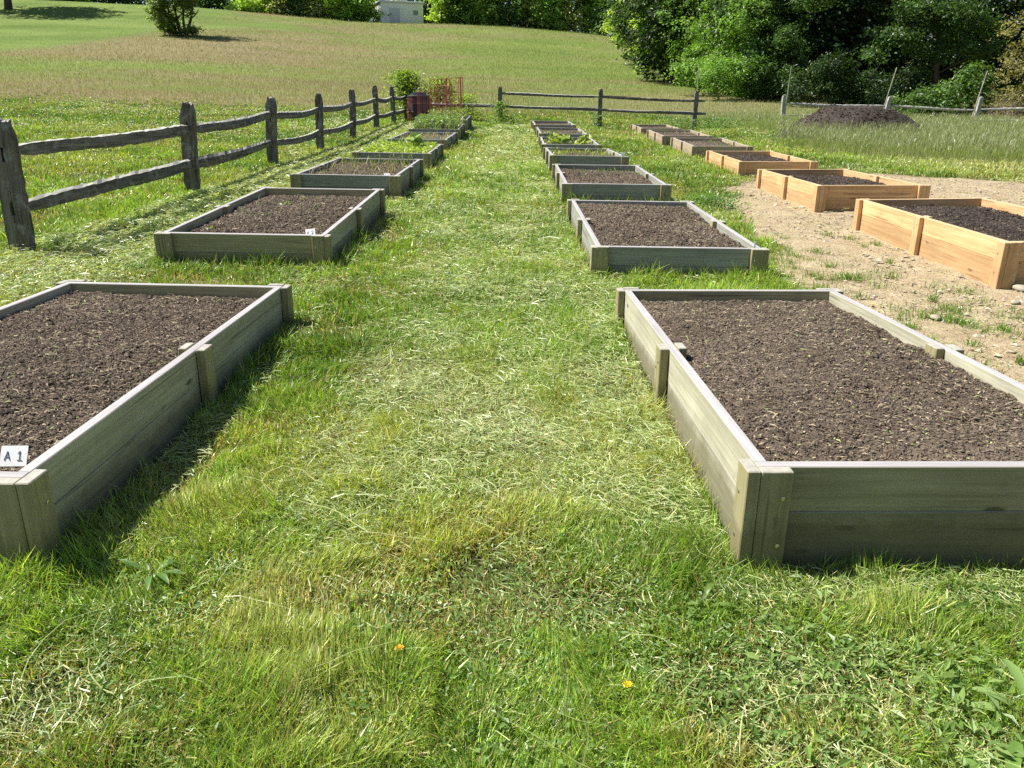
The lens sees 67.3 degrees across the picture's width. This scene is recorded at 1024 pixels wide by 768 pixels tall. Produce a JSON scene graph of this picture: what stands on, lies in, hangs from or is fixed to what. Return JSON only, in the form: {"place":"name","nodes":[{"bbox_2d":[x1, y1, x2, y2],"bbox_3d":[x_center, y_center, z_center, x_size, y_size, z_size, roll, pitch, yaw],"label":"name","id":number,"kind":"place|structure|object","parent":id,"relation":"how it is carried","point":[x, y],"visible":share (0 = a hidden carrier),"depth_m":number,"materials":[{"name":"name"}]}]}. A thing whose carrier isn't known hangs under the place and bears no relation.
{"place":"outdoors","nodes":[
{"label":"outdoors","id":0,"kind":"place"},
{"bbox_2d":[0,0,1023,767],"bbox_3d":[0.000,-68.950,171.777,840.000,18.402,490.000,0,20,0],"label":"ground","id":1,"kind":"structure","parent":0,"point":[110,26],"depth_m":18.07,"materials":[{"name":"green plant"}]},
{"bbox_2d":[92,0,148,4],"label":"hedge bush","id":2,"kind":"object","parent":1,"relation":"on","point":[128,2],"visible":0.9,"depth_m":108.17,"materials":[{"name":"green plant"}]},
{"bbox_2d":[0,279,293,579],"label":"raised bed","id":3,"kind":"object","parent":1,"relation":"on","point":[104,386],"visible":1,"depth_m":3.03,"materials":[{"name":"grey wood"}]},
{"bbox_2d":[0,446,28,470],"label":"plant marker","id":4,"kind":"object","parent":3,"relation":"on","point":[12,456],"visible":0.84,"depth_m":2.22,"materials":[{"name":"white plastic"}]},
{"bbox_2d":[114,557,184,590],"bbox_3d":[-0.993,0.521,2.130,0.150,0.052,0.220,-16,25,-37],"label":"lawn weed","id":5,"kind":"object","parent":1,"relation":"on","point":[161,575],"visible":0.76,"depth_m":2.12,"materials":[{"name":"green plant"}]},
{"bbox_2d":[143,0,205,35],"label":"field tree","id":6,"kind":"object","parent":1,"relation":"on","point":[158,12],"visible":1,"depth_m":78.93,"materials":[{"name":"green plant"}]},
{"bbox_2d":[0,97,390,204],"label":"clover flowers","id":7,"kind":"object","parent":1,"relation":"on","point":[160,121],"visible":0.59,"depth_m":25.39,"materials":[{"name":"white plant"}]},
{"bbox_2d":[0,85,406,253],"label":"split rail fence","id":8,"kind":"object","parent":1,"relation":"on","point":[17,205],"visible":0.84,"depth_m":8.11,"materials":[{"name":"grey wood"}]},
{"bbox_2d":[194,0,234,9],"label":"hedge bush","id":9,"kind":"object","parent":1,"relation":"on","point":[209,4],"visible":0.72,"depth_m":107.71,"materials":[{"name":"green plant"}]},
{"bbox_2d":[220,0,281,14],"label":"hedge bush","id":10,"kind":"object","parent":1,"relation":"on","point":[246,5],"visible":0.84,"depth_m":107.54,"materials":[{"name":"green plant"}]},
{"bbox_2d":[153,187,385,268],"bbox_3d":[-1.990,-1.417,6.906,1.307,0.341,2.522,1,22,0],"label":"raised bed","id":11,"kind":"object","parent":1,"relation":"on","point":[236,230],"visible":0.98,"depth_m":6.27,"materials":[{"name":"grey wood"}]},
{"bbox_2d":[256,0,300,15],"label":"hedge bush","id":12,"kind":"object","parent":1,"relation":"on","point":[271,3],"visible":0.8,"depth_m":107.94,"materials":[{"name":"green plant"}]},
{"bbox_2d":[264,0,318,17],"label":"bush","id":13,"kind":"object","parent":1,"relation":"on","point":[295,3],"visible":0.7,"depth_m":108.11,"materials":[{"name":"green plant"}]},
{"bbox_2d":[288,0,331,18],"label":"bush","id":14,"kind":"object","parent":1,"relation":"on","point":[315,10],"visible":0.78,"depth_m":108.28,"materials":[{"name":"green plant"}]},
{"bbox_2d":[306,0,364,19],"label":"hilltop tree","id":15,"kind":"object","parent":1,"relation":"on","point":[332,4],"visible":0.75,"depth_m":108.20,"materials":[{"name":"green plant"}]},
{"bbox_2d":[290,157,423,200],"bbox_3d":[-1.971,-2.751,10.309,1.307,0.341,2.522,1,21,0],"label":"raised bed","id":16,"kind":"object","parent":1,"relation":"on","point":[401,181],"visible":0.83,"depth_m":9.17,"materials":[{"name":"grey wood"}]},
{"bbox_2d":[303,148,415,175],"bbox_3d":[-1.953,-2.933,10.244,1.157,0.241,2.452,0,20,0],"label":"bed weeds","id":17,"kind":"object","parent":16,"relation":"on","point":[363,167],"visible":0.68,"depth_m":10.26,"materials":[{"name":"green plant"}]},
{"bbox_2d":[329,0,390,21],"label":"hedge bush","id":18,"kind":"object","parent":1,"relation":"on","point":[359,6],"visible":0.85,"depth_m":108.37,"materials":[{"name":"green plant"}]},
{"bbox_2d":[351,144,443,169],"bbox_3d":[-1.975,-4.055,13.775,1.301,0.341,2.519,1,21,-1],"label":"raised bed","id":19,"kind":"object","parent":1,"relation":"on","point":[437,151],"visible":0.38,"depth_m":12.60,"materials":[{"name":"grey wood"}]},
{"bbox_2d":[358,140,437,152],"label":"leafy greens","id":20,"kind":"object","parent":19,"relation":"on","point":[390,147],"visible":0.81,"depth_m":13.25,"materials":[{"name":"green plant"}]},
{"bbox_2d":[404,132,427,146],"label":"squash plant","id":21,"kind":"object","parent":19,"relation":"on","point":[415,138],"visible":0.7,"depth_m":13.69,"materials":[{"name":"green plant"}]},
{"bbox_2d":[372,0,424,23],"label":"white shed","id":22,"kind":"structure","parent":1,"relation":"on","point":[406,11],"depth_m":109.91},
{"bbox_2d":[389,8,399,22],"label":"door","id":23,"kind":"structure","parent":22,"relation":"in","point":[395,12],"depth_m":109.67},
{"bbox_2d":[371,69,433,119],"bbox_3d":[-4.055,-10.823,28.881,2.587,1.841,3.218,0,20,0],"label":"climbing shrub","id":24,"kind":"object","parent":1,"relation":"on","point":[408,83],"visible":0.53,"depth_m":28.69,"materials":[{"name":"green plant"}]},
{"bbox_2d":[407,92,430,121],"bbox_3d":[-3.420,-10.156,28.225,0.918,1.023,0.943,0,20,0],"label":"compost bin","id":25,"kind":"object","parent":1,"relation":"on","point":[412,109],"visible":0.7,"depth_m":27.87,"materials":[{"name":"red plastic"}]},
{"bbox_2d":[387,132,457,149],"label":"raised bed","id":26,"kind":"object","parent":1,"relation":"on","point":[450,139],"visible":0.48,"depth_m":17.63,"materials":[{"name":"grey wood"}]},
{"bbox_2d":[401,0,444,23],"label":"hilltop tree","id":27,"kind":"object","parent":1,"relation":"on","point":[426,11],"visible":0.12,"depth_m":112.47,"materials":[{"name":"green plant"}]},
{"bbox_2d":[405,76,463,113],"bbox_3d":[-2.654,-10.967,29.545,2.879,1.632,2.762,0,20,0],"label":"climbing shrub","id":28,"kind":"object","parent":1,"relation":"on","point":[436,89],"visible":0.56,"depth_m":29.16,"materials":[{"name":"green plant"}]},
{"bbox_2d":[408,124,464,139],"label":"raised bed","id":29,"kind":"object","parent":1,"relation":"on","point":[460,130],"visible":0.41,"depth_m":19.34,"materials":[{"name":"grey wood"}]},
{"bbox_2d":[409,113,464,128],"bbox_3d":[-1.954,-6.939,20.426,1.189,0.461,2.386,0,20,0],"label":"tangled plants","id":30,"kind":"object","parent":29,"relation":"on","point":[438,118],"visible":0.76,"depth_m":19.74,"materials":[{"name":"green plant"}]},
{"bbox_2d":[423,0,462,23],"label":"hilltop tree","id":31,"kind":"object","parent":1,"relation":"on","point":[439,6],"visible":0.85,"depth_m":108.29,"materials":[{"name":"green plant"}]},
{"bbox_2d":[436,0,481,23],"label":"hilltop tree","id":32,"kind":"object","parent":1,"relation":"on","point":[456,15],"visible":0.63,"depth_m":108.29,"materials":[{"name":"green plant"}]},
{"bbox_2d":[461,116,471,130],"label":"raised bed","id":33,"kind":"object","parent":1,"relation":"on","point":[467,122],"visible":0.04,"depth_m":23.31,"materials":[{"name":"grey wood"}]},
{"bbox_2d":[434,85,454,114],"bbox_3d":[-2.028,-8.379,23.175,0.494,1.130,0.494,4,20,11],"label":"wire cage","id":34,"kind":"object","parent":33,"relation":"on","point":[439,95],"visible":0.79,"depth_m":23.18,"materials":[{"name":"red metal"}]},
{"bbox_2d":[428,107,467,119],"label":"plants","id":35,"kind":"object","parent":33,"relation":"on","point":[459,111],"visible":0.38,"depth_m":23.03,"materials":[{"name":"green plant"}]},
{"bbox_2d":[445,77,461,112],"bbox_3d":[-1.812,-8.816,23.974,0.454,1.350,0.454,-3,20,-8],"label":"wire cage","id":36,"kind":"object","parent":33,"relation":"on","point":[456,94],"visible":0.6,"depth_m":23.78,"materials":[{"name":"red metal"}]},
{"bbox_2d":[444,93,492,121],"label":"climbing shrub","id":37,"kind":"object","parent":1,"relation":"on","point":[467,99],"visible":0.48,"depth_m":28.59,"materials":[{"name":"green plant"}]},
{"bbox_2d":[442,0,495,24],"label":"hilltop tree","id":38,"kind":"object","parent":1,"relation":"on","point":[468,15],"visible":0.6,"depth_m":108.42,"materials":[{"name":"green plant"}]},
{"bbox_2d":[463,0,510,25],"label":"hilltop tree","id":39,"kind":"object","parent":1,"relation":"on","point":[488,5],"visible":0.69,"depth_m":108.70,"materials":[{"name":"green plant"}]},
{"bbox_2d":[489,100,512,123],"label":"weed clump","id":40,"kind":"object","parent":1,"relation":"on","point":[499,103],"visible":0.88,"depth_m":27.44,"materials":[{"name":"green plant"}]},
{"bbox_2d":[483,0,534,27],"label":"hilltop tree","id":41,"kind":"object","parent":1,"relation":"on","point":[516,11],"visible":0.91,"depth_m":107.85,"materials":[{"name":"green plant"}]},
{"bbox_2d":[492,116,529,124],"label":"weed clump","id":42,"kind":"object","parent":1,"relation":"on","point":[509,118],"visible":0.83,"depth_m":27.39,"materials":[{"name":"green plant"}]},
{"bbox_2d":[0,90,1023,767],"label":"lawn grass","id":43,"kind":"structure","parent":1,"relation":"on","point":[288,738],"depth_m":2.21,"materials":[{"name":"green plant"}]},
{"bbox_2d":[0,118,1023,767],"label":"grass clippings","id":44,"kind":"object","parent":1,"relation":"on","point":[430,338],"depth_m":2.93,"materials":[{"name":"green plant"}]},
{"bbox_2d":[0,236,1023,767],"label":"ground weeds","id":45,"kind":"object","parent":1,"relation":"on","point":[616,636],"visible":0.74,"depth_m":1.83,"materials":[{"name":"green plant"}]},
{"bbox_2d":[0,2,1023,163],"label":"tall meadow grass","id":46,"kind":"structure","parent":1,"relation":"on","point":[995,156],"depth_m":52.52,"materials":[{"name":"green plant"}]},
{"bbox_2d":[0,170,1023,767],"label":"grass stalks","id":47,"kind":"object","parent":1,"relation":"on","point":[522,538],"depth_m":2.13,"materials":[{"name":"green plant"}]},
{"bbox_2d":[502,0,558,29],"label":"hilltop tree","id":48,"kind":"object","parent":1,"relation":"on","point":[529,3],"visible":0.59,"depth_m":108.74,"materials":[{"name":"green plant"}]},
{"bbox_2d":[527,0,574,30],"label":"hilltop tree","id":49,"kind":"object","parent":1,"relation":"on","point":[553,4],"visible":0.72,"depth_m":108.34,"materials":[{"name":"green plant"}]},
{"bbox_2d":[531,121,575,131],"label":"raised bed","id":50,"kind":"object","parent":1,"relation":"on","point":[560,124],"visible":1,"depth_m":24.53,"materials":[{"name":"grey wood"}]},
{"bbox_2d":[535,127,587,140],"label":"raised bed","id":51,"kind":"object","parent":1,"relation":"on","point":[538,132],"visible":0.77,"depth_m":21.14,"materials":[{"name":"grey wood"}]},
{"bbox_2d":[430,86,705,126],"bbox_3d":[1.457,-9.914,27.973,11.075,1.701,0.912,2,20,6],"label":"split rail fence","id":52,"kind":"object","parent":1,"relation":"on","point":[694,113],"visible":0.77,"depth_m":27.70,"materials":[{"name":"grey wood"}]},
{"bbox_2d":[538,137,601,153],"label":"raised bed","id":53,"kind":"object","parent":1,"relation":"on","point":[595,145],"visible":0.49,"depth_m":16.59,"materials":[{"name":"grey wood"}]},
{"bbox_2d":[545,131,569,143],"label":"squash plant","id":54,"kind":"object","parent":53,"relation":"on","point":[554,140],"visible":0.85,"depth_m":17.11,"materials":[{"name":"green plant"}]},
{"bbox_2d":[574,134,591,144],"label":"squash plant","id":55,"kind":"object","parent":53,"relation":"on","point":[584,140],"visible":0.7,"depth_m":16.92,"materials":[{"name":"green plant"}]},
{"bbox_2d":[548,0,598,33],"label":"hilltop tree","id":56,"kind":"object","parent":1,"relation":"on","point":[571,17],"visible":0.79,"depth_m":108.75,"materials":[{"name":"green plant"}]},
{"bbox_2d":[543,147,628,170],"bbox_3d":[1.255,-3.990,13.793,1.301,0.340,2.519,1,20,-1],"label":"raised bed","id":57,"kind":"object","parent":1,"relation":"on","point":[549,158],"visible":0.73,"depth_m":12.62,"materials":[{"name":"grey wood"}]},
{"bbox_2d":[551,147,614,155],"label":"bed weeds","id":58,"kind":"object","parent":57,"relation":"on","point":[586,152],"visible":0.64,"depth_m":14.11,"materials":[{"name":"green plant"}]},
{"bbox_2d":[577,0,609,34],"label":"hilltop tree","id":59,"kind":"object","parent":1,"relation":"on","point":[590,3],"visible":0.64,"depth_m":108.67,"materials":[{"name":"green plant"}]},
{"bbox_2d":[589,0,615,35],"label":"hedge bush","id":60,"kind":"object","parent":1,"relation":"on","point":[602,10],"visible":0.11,"depth_m":106.40,"materials":[{"name":"green plant"}]},
{"bbox_2d":[585,628,636,664],"bbox_3d":[0.229,0.646,1.897,0.142,0.034,0.134,8,22,22],"label":"lawn weed","id":61,"kind":"object","parent":1,"relation":"on","point":[622,659],"visible":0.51,"depth_m":1.86,"materials":[{"name":"green plant"}]},
{"bbox_2d":[552,164,671,204],"bbox_3d":[1.240,-2.651,10.308,1.307,0.341,2.522,1,21,0],"label":"raised bed","id":62,"kind":"object","parent":1,"relation":"on","point":[614,185],"visible":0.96,"depth_m":9.55,"materials":[{"name":"grey wood"}]},
{"bbox_2d":[599,0,624,35],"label":"woodland bush","id":63,"kind":"object","parent":1,"relation":"on","point":[608,22],"visible":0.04,"depth_m":96.53,"materials":[{"name":"green plant"}]},
{"bbox_2d":[597,0,652,64],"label":"shade tree","id":64,"kind":"object","parent":1,"relation":"on","point":[620,28],"visible":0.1,"depth_m":71.92,"materials":[{"name":"green plant"}]},
{"bbox_2d":[628,0,669,72],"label":"woodland bush","id":65,"kind":"object","parent":1,"relation":"on","point":[633,20],"visible":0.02,"depth_m":66.25,"materials":[{"name":"green plant"}]},
{"bbox_2d":[631,124,681,134],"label":"raised bed","id":66,"kind":"object","parent":1,"relation":"on","point":[642,128],"visible":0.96,"depth_m":25.66,"materials":[{"name":"brown wood"}]},
{"bbox_2d":[615,0,717,82],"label":"shade tree","id":67,"kind":"object","parent":1,"relation":"on","point":[644,30],"visible":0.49,"depth_m":57.66,"materials":[{"name":"green plant"}]},
{"bbox_2d":[566,199,769,279],"bbox_3d":[1.223,-1.288,6.833,1.307,0.342,2.522,1,21,-1],"label":"raised bed","id":68,"kind":"object","parent":1,"relation":"on","point":[622,236],"visible":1,"depth_m":6.12,"materials":[{"name":"grey wood"}]},
{"bbox_2d":[646,130,712,145],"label":"raised bed","id":69,"kind":"object","parent":1,"relation":"on","point":[663,138],"visible":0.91,"depth_m":20.80,"materials":[{"name":"brown wood"}]},
{"bbox_2d":[647,117,715,128],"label":"weed clump","id":70,"kind":"object","parent":1,"relation":"on","point":[669,120],"visible":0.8,"depth_m":27.34,"materials":[{"name":"green plant"}]},
{"bbox_2d":[667,583,737,620],"bbox_3d":[0.501,0.588,2.025,0.170,0.059,0.121,-13,24,-32],"label":"lawn weed","id":71,"kind":"object","parent":1,"relation":"on","point":[707,589],"visible":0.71,"depth_m":2.03,"materials":[{"name":"green plant"}]},
{"bbox_2d":[651,0,761,85],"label":"woodland bush","id":72,"kind":"object","parent":1,"relation":"on","point":[687,28],"visible":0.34,"depth_m":54.62,"materials":[{"name":"green plant"}]},
{"bbox_2d":[670,138,752,157],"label":"raised bed","id":73,"kind":"object","parent":1,"relation":"on","point":[695,146],"visible":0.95,"depth_m":17.31,"materials":[{"name":"brown wood"}]},
{"bbox_2d":[664,0,760,94],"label":"woodland bush","id":74,"kind":"object","parent":1,"relation":"on","point":[688,68],"visible":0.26,"depth_m":48.72,"materials":[{"name":"green plant"}]},
{"bbox_2d":[670,117,759,129],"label":"weed clump","id":75,"kind":"object","parent":1,"relation":"on","point":[720,119],"visible":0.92,"depth_m":27.52,"materials":[{"name":"green plant"}]},
{"bbox_2d":[677,192,757,213],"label":"weed clump","id":76,"kind":"object","parent":1,"relation":"on","point":[715,199],"visible":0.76,"depth_m":9.04,"materials":[{"name":"green plant"}]},
{"bbox_2d":[691,0,791,100],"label":"woodland bush","id":77,"kind":"object","parent":1,"relation":"on","point":[714,72],"visible":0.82,"depth_m":44.82,"materials":[{"name":"green plant"}]},
{"bbox_2d":[688,0,832,57],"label":"woodland bush","id":78,"kind":"object","parent":1,"relation":"on","point":[700,34],"visible":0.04,"depth_m":51.29,"materials":[{"name":"green plant"}]},
{"bbox_2d":[705,150,817,177],"bbox_3d":[4.432,-3.965,13.951,1.301,0.340,2.519,0,21,1],"label":"raised bed","id":79,"kind":"object","parent":1,"relation":"on","point":[745,163],"visible":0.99,"depth_m":13.50,"materials":[{"name":"brown wood"}]},
{"bbox_2d":[691,0,865,95],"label":"shade tree","id":80,"kind":"object","parent":1,"relation":"on","point":[794,16],"visible":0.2,"depth_m":45.96,"materials":[{"name":"green plant"}]},
{"bbox_2d":[738,3,828,100],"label":"woodland bush","id":81,"kind":"object","parent":1,"relation":"on","point":[787,43],"visible":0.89,"depth_m":44.04,"materials":[{"name":"green plant"}]},
{"bbox_2d":[544,568,1023,767],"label":"broad leaf weeds","id":82,"kind":"object","parent":1,"relation":"on","point":[1003,751],"visible":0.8,"depth_m":1.76,"materials":[{"name":"green plant"}]},
{"bbox_2d":[615,287,1023,573],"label":"raised bed","id":83,"kind":"object","parent":1,"relation":"on","point":[817,423],"visible":0.99,"depth_m":2.58,"materials":[{"name":"grey wood"}]},
{"bbox_2d":[779,48,864,106],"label":"undergrowth shrub","id":84,"kind":"object","parent":1,"relation":"on","point":[836,71],"visible":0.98,"depth_m":40.16,"materials":[{"name":"green plant"}]},
{"bbox_2d":[756,169,930,212],"bbox_3d":[4.221,-2.566,10.141,1.308,0.341,2.522,0,20,1],"label":"raised bed","id":85,"kind":"object","parent":1,"relation":"on","point":[819,190],"visible":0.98,"depth_m":9.50,"materials":[{"name":"brown wood"}]},
{"bbox_2d":[681,108,1023,153],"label":"grass seed heads","id":86,"kind":"object","parent":1,"relation":"on","point":[994,141],"depth_m":20.93,"materials":[{"name":"green plant"}]},
{"bbox_2d":[777,106,931,139],"bbox_3d":[10.626,-8.042,23.768,5.012,1.069,3.072,0,20,0],"label":"soil mound","id":87,"kind":"object","parent":1,"relation":"on","point":[837,115],"visible":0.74,"depth_m":23.01,"materials":[{"name":"soil"}]},
{"bbox_2d":[814,66,900,104],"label":"undergrowth shrub","id":88,"kind":"object","parent":1,"relation":"on","point":[872,76],"visible":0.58,"depth_m":40.67,"materials":[{"name":"green plant"}]},
{"bbox_2d":[776,0,949,99],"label":"shade tree","id":89,"kind":"object","parent":1,"relation":"on","point":[863,23],"visible":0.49,"depth_m":45.21,"materials":[{"name":"green plant"}]},
{"bbox_2d":[714,172,1023,379],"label":"straw scraps","id":90,"kind":"object","parent":1,"relation":"on","point":[891,267],"visible":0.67,"depth_m":5.90,"materials":[{"name":"beige plant"}]},
{"bbox_2d":[716,173,1023,373],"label":"pebbles","id":91,"kind":"object","parent":1,"relation":"on","point":[873,295],"visible":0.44,"depth_m":6.54,"materials":[{"name":"gravel"}]},
{"bbox_2d":[863,642,925,682],"bbox_3d":[0.929,0.678,1.864,0.129,0.023,0.149,0,20,0],"label":"lawn weed","id":92,"kind":"object","parent":1,"relation":"on","point":[901,663],"visible":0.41,"depth_m":1.87,"materials":[{"name":"green plant"}]},
{"bbox_2d":[769,230,1023,379],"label":"sprouting grass","id":93,"kind":"structure","parent":1,"relation":"on","point":[971,322],"depth_m":5.18,"materials":[{"name":"green plant"}]},
{"bbox_2d":[851,59,941,110],"bbox_3d":[19.846,-15.083,39.196,4.398,2.708,3.104,0,20,0],"label":"undergrowth shrub","id":94,"kind":"object","parent":1,"relation":"on","point":[913,80],"visible":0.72,"depth_m":38.85,"materials":[{"name":"green plant"}]},
{"bbox_2d":[784,0,1012,105],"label":"leafy tree","id":95,"kind":"object","parent":1,"relation":"on","point":[956,13],"visible":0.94,"depth_m":36.73,"materials":[{"name":"green plant"}]},
{"bbox_2d":[781,95,1023,123],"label":"split rail fence","id":96,"kind":"object","parent":1,"relation":"on","point":[889,105],"visible":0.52,"depth_m":28.30,"materials":[{"name":"grey wood"}]},
{"bbox_2d":[852,197,1023,289],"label":"raised bed","id":97,"kind":"object","parent":1,"relation":"on","point":[980,239],"visible":0.99,"depth_m":6.57,"materials":[{"name":"brown wood"}]},
{"bbox_2d":[885,59,996,117],"bbox_3d":[18.860,-12.779,33.704,4.684,2.689,2.833,0,20,0],"label":"green shrub","id":98,"kind":"object","parent":1,"relation":"on","point":[970,84],"visible":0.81,"depth_m":33.43,"materials":[{"name":"green plant"}]},
{"bbox_2d":[889,0,1023,107],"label":"shade tree","id":99,"kind":"object","parent":1,"relation":"on","point":[947,74],"visible":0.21,"depth_m":45.52,"materials":[{"name":"green plant"}]},
{"bbox_2d":[954,740,1023,767],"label":"lawn weed","id":100,"kind":"object","parent":1,"relation":"on","point":[1018,758],"visible":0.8,"depth_m":1.58,"materials":[{"name":"green plant"}]},
{"bbox_2d":[965,658,1023,719],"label":"lawn weed","id":101,"kind":"object","parent":1,"relation":"on","point":[1016,672],"visible":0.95,"depth_m":1.74,"materials":[{"name":"green plant"}]},
{"bbox_2d":[982,0,1023,97],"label":"shade tree","id":102,"kind":"object","parent":1,"relation":"on","point":[1014,82],"visible":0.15,"depth_m":53.27,"materials":[{"name":"green plant"}]},
{"bbox_2d":[982,10,1023,118],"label":"bramble thicket","id":103,"kind":"object","parent":1,"relation":"on","point":[1019,88],"visible":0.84,"depth_m":32.58,"materials":[{"name":"green plant"}]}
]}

